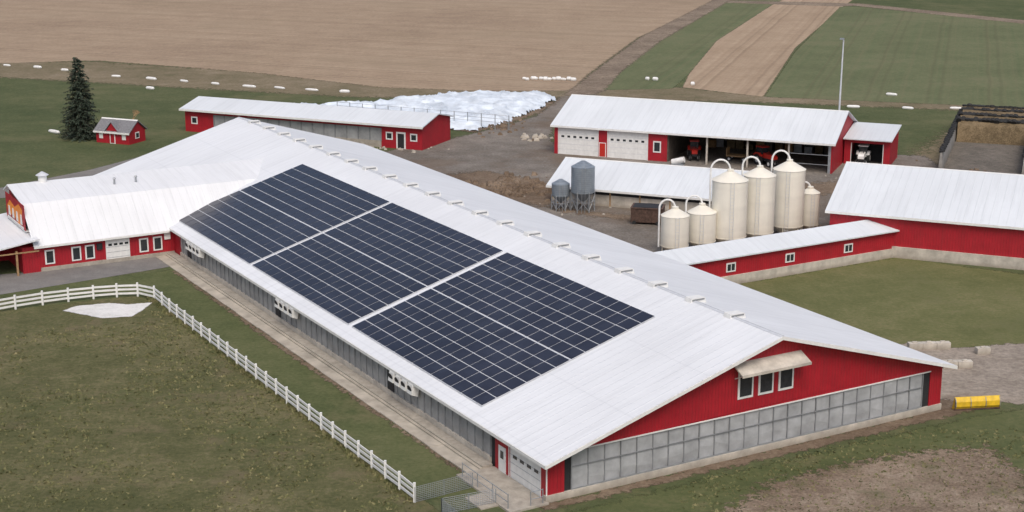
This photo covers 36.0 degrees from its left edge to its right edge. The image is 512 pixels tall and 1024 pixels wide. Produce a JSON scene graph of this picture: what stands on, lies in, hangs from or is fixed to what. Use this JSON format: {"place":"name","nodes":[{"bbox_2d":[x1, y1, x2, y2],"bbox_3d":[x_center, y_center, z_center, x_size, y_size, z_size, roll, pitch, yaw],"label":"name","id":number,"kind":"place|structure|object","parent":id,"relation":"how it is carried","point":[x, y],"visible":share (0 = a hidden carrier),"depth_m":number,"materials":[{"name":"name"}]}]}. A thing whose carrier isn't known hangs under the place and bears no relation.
{"place":"outdoors","nodes":[
{"label":"outdoors","id":0,"kind":"place"},
{"bbox_2d":[0,257,168,293],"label":"driveway","id":1,"kind":"structure","parent":0,"point":[12,283],"depth_m":170.72,"materials":[{"name":"concrete"}]},
{"bbox_2d":[0,269,477,498],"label":"lawn","id":2,"kind":"structure","parent":0,"point":[411,459],"depth_m":137.41,"materials":[{"name":"green plant"}]},
{"bbox_2d":[0,282,415,502],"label":"white rail fence","id":3,"kind":"object","parent":2,"relation":"on","point":[308,410],"visible":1,"depth_m":139.99,"materials":[{"name":"paint"}]},
{"bbox_2d":[414,472,472,502],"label":"wire fence","id":4,"kind":"object","parent":2,"relation":"on","point":[444,487],"visible":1,"depth_m":112.52,"materials":[{"name":"metal"}]},
{"bbox_2d":[172,271,461,471],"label":"bare soil","id":5,"kind":"structure","parent":0,"point":[303,362],"depth_m":140.81,"materials":[{"name":"brown soil"}]},
{"bbox_2d":[0,0,710,90],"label":"ploughed field","id":6,"kind":"structure","parent":0,"point":[490,45],"depth_m":384.06,"materials":[{"name":"brown soil"}]},
{"bbox_2d":[0,0,1023,511],"bbox_3d":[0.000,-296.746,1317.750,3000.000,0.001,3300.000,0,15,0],"label":"ground","id":7,"kind":"structure","parent":0,"point":[30,116],"depth_m":263.75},
{"bbox_2d":[0,157,137,197],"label":"farm lane","id":8,"kind":"structure","parent":7,"relation":"on","point":[92,172],"depth_m":223.39,"materials":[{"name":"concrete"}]},
{"bbox_2d":[56,57,99,141],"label":"spruce tree","id":9,"kind":"object","parent":7,"relation":"on","point":[80,104],"visible":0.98,"depth_m":248.09,"materials":[{"name":"green plant"}]},
{"bbox_2d":[93,117,147,144],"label":"red shed","id":10,"kind":"structure","parent":7,"relation":"on","point":[119,131],"depth_m":245.88,"materials":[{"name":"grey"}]},
{"bbox_2d":[0,158,262,275],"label":"milking parlour","id":11,"kind":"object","parent":7,"relation":"on","point":[50,225],"visible":0.98,"depth_m":176.93,"materials":[{"name":"white metal"}]},
{"bbox_2d":[0,296,438,511],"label":"pasture","id":12,"kind":"structure","parent":7,"relation":"on","point":[64,369],"depth_m":124.56,"materials":[{"name":"green plant"}]},
{"bbox_2d":[63,302,151,317],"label":"lime patch","id":13,"kind":"object","parent":12,"relation":"on","point":[107,310],"visible":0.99,"depth_m":157.80,"materials":[{"name":"white"}]},
{"bbox_2d":[441,498,455,511],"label":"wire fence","id":14,"kind":"object","parent":12,"relation":"on","point":[446,507],"visible":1,"depth_m":108.70,"materials":[{"name":"metal"}]},
{"bbox_2d":[442,488,495,510],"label":"wire fence","id":15,"kind":"object","parent":12,"relation":"on","point":[472,498],"visible":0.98,"depth_m":110.26,"materials":[{"name":"metal"}]},
{"bbox_2d":[0,293,1023,511],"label":"grass tufts","id":16,"kind":"object","parent":12,"relation":"on","point":[303,416],"visible":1,"depth_m":122.84,"materials":[{"name":"green plant"}]},
{"bbox_2d":[179,96,454,149],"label":"red outbuilding","id":17,"kind":"structure","parent":7,"relation":"on","point":[411,130],"depth_m":246.55,"materials":[{"name":"white metal"}]},
{"bbox_2d":[337,101,508,129],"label":"post fence","id":18,"kind":"object","parent":7,"relation":"on","point":[440,113],"visible":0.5,"depth_m":260.60,"materials":[{"name":"wood"}]},
{"bbox_2d":[301,90,555,130],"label":"tarp covered silage","id":19,"kind":"object","parent":7,"relation":"on","point":[486,103],"visible":0.74,"depth_m":277.16,"materials":[{"name":"white plastic"}]},
{"bbox_2d":[0,61,962,110],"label":"field margin","id":20,"kind":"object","parent":7,"relation":"on","point":[133,74],"visible":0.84,"depth_m":306.81,"materials":[{"name":"plant"}]},
{"bbox_2d":[3,64,961,133],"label":"wrapped bales","id":21,"kind":"object","parent":7,"relation":"on","point":[523,78],"visible":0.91,"depth_m":306.22,"materials":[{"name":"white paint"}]},
{"bbox_2d":[93,117,957,511],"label":"dairy barn","id":22,"kind":"structure","parent":7,"relation":"on","point":[519,357],"depth_m":131.88,"materials":[{"name":"white metal"}]},
{"bbox_2d":[387,95,938,251],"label":"gravel yard","id":23,"kind":"structure","parent":7,"relation":"on","point":[513,152],"depth_m":231.84,"materials":[{"name":"grey gravel"}]},
{"bbox_2d":[371,146,449,152],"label":"rubble","id":24,"kind":"object","parent":23,"relation":"on","point":[413,151],"visible":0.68,"depth_m":240.85,"materials":[{"name":"concrete"}]},
{"bbox_2d":[446,170,558,207],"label":"dirt patch","id":25,"kind":"object","parent":23,"relation":"on","point":[533,198],"visible":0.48,"depth_m":217.97,"materials":[{"name":"brown soil"}]},
{"bbox_2d":[465,171,550,201],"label":"soil heap","id":26,"kind":"object","parent":25,"relation":"on","point":[506,185],"visible":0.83,"depth_m":213.77,"materials":[{"name":"brown soil"}]},
{"bbox_2d":[551,179,569,211],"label":"galvanised silo","id":27,"kind":"object","parent":25,"relation":"on","point":[560,194],"visible":1,"depth_m":199.82,"materials":[{"name":"metal"}]},
{"bbox_2d":[452,97,563,132],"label":"dirt patch","id":28,"kind":"object","parent":23,"relation":"on","point":[538,111],"visible":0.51,"depth_m":272.33,"materials":[{"name":"brown soil"}]},
{"bbox_2d":[478,114,533,140],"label":"rubble","id":29,"kind":"object","parent":28,"relation":"on","point":[500,126],"visible":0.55,"depth_m":258.95,"materials":[{"name":"beige stone"}]},
{"bbox_2d":[520,133,553,141],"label":"rock pile","id":30,"kind":"object","parent":23,"relation":"on","point":[524,136],"visible":1,"depth_m":250.21,"materials":[{"name":"stone"}]},
{"bbox_2d":[546,157,747,212],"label":"feed shed","id":31,"kind":"structure","parent":23,"relation":"on","point":[622,184],"depth_m":202.56,"materials":[{"name":"white metal"}]},
{"bbox_2d":[658,199,689,250],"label":"feed bin","id":32,"kind":"object","parent":23,"relation":"on","point":[675,227],"visible":0.87,"depth_m":177.65,"materials":[{"name":"beige metal"}]},
{"bbox_2d":[671,157,684,165],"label":"white water tank","id":33,"kind":"object","parent":23,"relation":"on","point":[680,161],"visible":0.97,"depth_m":229.02,"materials":[{"name":"paint"}]},
{"bbox_2d":[547,205,827,233],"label":"dirt patch","id":34,"kind":"object","parent":23,"relation":"on","point":[616,216],"visible":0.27,"depth_m":198.47,"materials":[{"name":"brown soil"}]},
{"bbox_2d":[570,160,594,212],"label":"galvanised silo","id":35,"kind":"object","parent":34,"relation":"on","point":[582,180],"visible":1,"depth_m":198.61,"materials":[{"name":"metal"}]},
{"bbox_2d":[630,203,665,225],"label":"rusty container","id":36,"kind":"object","parent":34,"relation":"on","point":[644,212],"visible":0.82,"depth_m":192.72,"materials":[{"name":"metal"}]},
{"bbox_2d":[741,156,775,237],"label":"feed bin","id":37,"kind":"object","parent":34,"relation":"on","point":[761,200],"visible":0.87,"depth_m":182.88,"materials":[{"name":"beige metal"}]},
{"bbox_2d":[771,150,805,232],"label":"feed bin","id":38,"kind":"object","parent":34,"relation":"on","point":[789,195],"visible":0.91,"depth_m":185.98,"materials":[{"name":"beige metal"}]},
{"bbox_2d":[800,181,819,229],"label":"feed bin","id":39,"kind":"object","parent":34,"relation":"on","point":[811,207],"visible":0.62,"depth_m":188.91,"materials":[{"name":"beige metal"}]},
{"bbox_2d":[687,139,700,160],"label":"red tractor","id":40,"kind":"object","parent":23,"relation":"on","point":[694,148],"visible":1,"depth_m":233.41,"materials":[{"name":"metal"}]},
{"bbox_2d":[685,195,716,245],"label":"feed bin","id":41,"kind":"object","parent":23,"relation":"on","point":[702,223],"visible":0.86,"depth_m":179.71,"materials":[{"name":"beige metal"}]},
{"bbox_2d":[550,94,901,173],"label":"machine shed","id":42,"kind":"structure","parent":23,"relation":"on","point":[632,128],"depth_m":232.80,"materials":[{"name":"white metal"}]},
{"bbox_2d":[709,159,748,241],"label":"feed bin","id":43,"kind":"object","parent":23,"relation":"on","point":[729,194],"visible":0.8,"depth_m":180.25,"materials":[{"name":"beige metal"}]},
{"bbox_2d":[726,146,752,161],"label":"hay wagon","id":44,"kind":"object","parent":23,"relation":"on","point":[731,156],"visible":0.73,"depth_m":232.01,"materials":[{"name":"wood"}]},
{"bbox_2d":[753,145,778,166],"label":"red tractor","id":45,"kind":"object","parent":23,"relation":"on","point":[762,153],"visible":0.91,"depth_m":228.68,"materials":[{"name":"metal"}]},
{"bbox_2d":[653,220,899,283],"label":"feed annex","id":46,"kind":"object","parent":23,"relation":"on","point":[756,258],"visible":0.87,"depth_m":170.54,"materials":[{"name":"metal"}]},
{"bbox_2d":[805,179,836,195],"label":"dirt patch","id":47,"kind":"object","parent":23,"relation":"on","point":[827,187],"visible":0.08,"depth_m":214.78,"materials":[{"name":"brown soil"}]},
{"bbox_2d":[838,38,844,109],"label":"light pole","id":48,"kind":"object","parent":23,"relation":"on","point":[841,74],"visible":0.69,"depth_m":241.20,"materials":[{"name":"metal"}]},
{"bbox_2d":[855,144,870,162],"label":"white loader","id":49,"kind":"object","parent":23,"relation":"on","point":[863,153],"visible":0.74,"depth_m":229.48,"materials":[{"name":"metal"}]},
{"bbox_2d":[683,0,851,96],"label":"ploughed strip","id":50,"kind":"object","parent":7,"relation":"on","point":[751,56],"visible":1,"depth_m":359.47,"materials":[{"name":"brown soil"}]},
{"bbox_2d":[564,0,730,94],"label":"dirt track","id":51,"kind":"structure","parent":0,"point":[597,81],"depth_m":354.14,"materials":[{"name":"brown soil"}]},
{"bbox_2d":[604,0,780,89],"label":"crop field","id":52,"kind":"structure","parent":0,"point":[671,61],"depth_m":357.74,"materials":[{"name":"green plant"}]},
{"bbox_2d":[539,398,983,511],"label":"bare soil","id":53,"kind":"structure","parent":0,"point":[947,409],"depth_m":120.61,"materials":[{"name":"brown soil"}]},
{"bbox_2d":[952,395,1000,410],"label":"snow plough blade","id":54,"kind":"object","parent":53,"relation":"on","point":[978,402],"visible":1,"depth_m":129.57,"materials":[{"name":"yellow paint"}]},
{"bbox_2d":[569,408,1023,511],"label":"lawn","id":55,"kind":"structure","parent":0,"point":[660,500],"depth_m":119.08,"materials":[{"name":"green plant"}]},
{"bbox_2d":[723,443,1023,511],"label":"rough ground","id":56,"kind":"structure","parent":0,"point":[926,481],"depth_m":114.02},
{"bbox_2d":[725,0,1023,23],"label":"dirt road","id":57,"kind":"structure","parent":0,"point":[900,9],"depth_m":452.82,"materials":[{"name":"brown soil"}]},
{"bbox_2d":[740,258,1023,347],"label":"courtyard lawn","id":58,"kind":"structure","parent":0,"point":[899,300],"depth_m":161.69,"materials":[{"name":"green plant"}]},
{"bbox_2d":[765,7,1023,106],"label":"crop field","id":59,"kind":"structure","parent":0,"point":[911,57],"depth_m":339.43,"materials":[{"name":"green plant"}]},
{"bbox_2d":[825,161,1023,269],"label":"red livestock barn","id":60,"kind":"structure","parent":0,"point":[966,217],"depth_m":177.24,"materials":[{"name":"white metal"}]},
{"bbox_2d":[906,126,947,164],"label":"dirt patch","id":61,"kind":"object","parent":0,"point":[933,153],"visible":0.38,"depth_m":240.31,"materials":[{"name":"soil"}]},
{"bbox_2d":[938,103,1023,174],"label":"bunker silo","id":62,"kind":"object","parent":61,"relation":"on","point":[987,138],"visible":0.99,"depth_m":244.55,"materials":[{"name":"concrete"}]},
{"bbox_2d":[943,359,972,367],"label":"hay bale","id":63,"kind":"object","parent":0,"point":[964,363],"depth_m":140.04},
{"bbox_2d":[900,343,1023,403],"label":"dirt road","id":64,"kind":"structure","parent":0,"point":[999,370],"depth_m":138.56,"materials":[{"name":"beige gravel"}]},
{"bbox_2d":[907,340,950,349],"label":"hay bale","id":65,"kind":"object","parent":64,"relation":"on","point":[926,345],"depth_m":145.23},
{"bbox_2d":[974,346,990,354],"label":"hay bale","id":66,"kind":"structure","parent":64,"relation":"on","point":[981,350],"depth_m":143.81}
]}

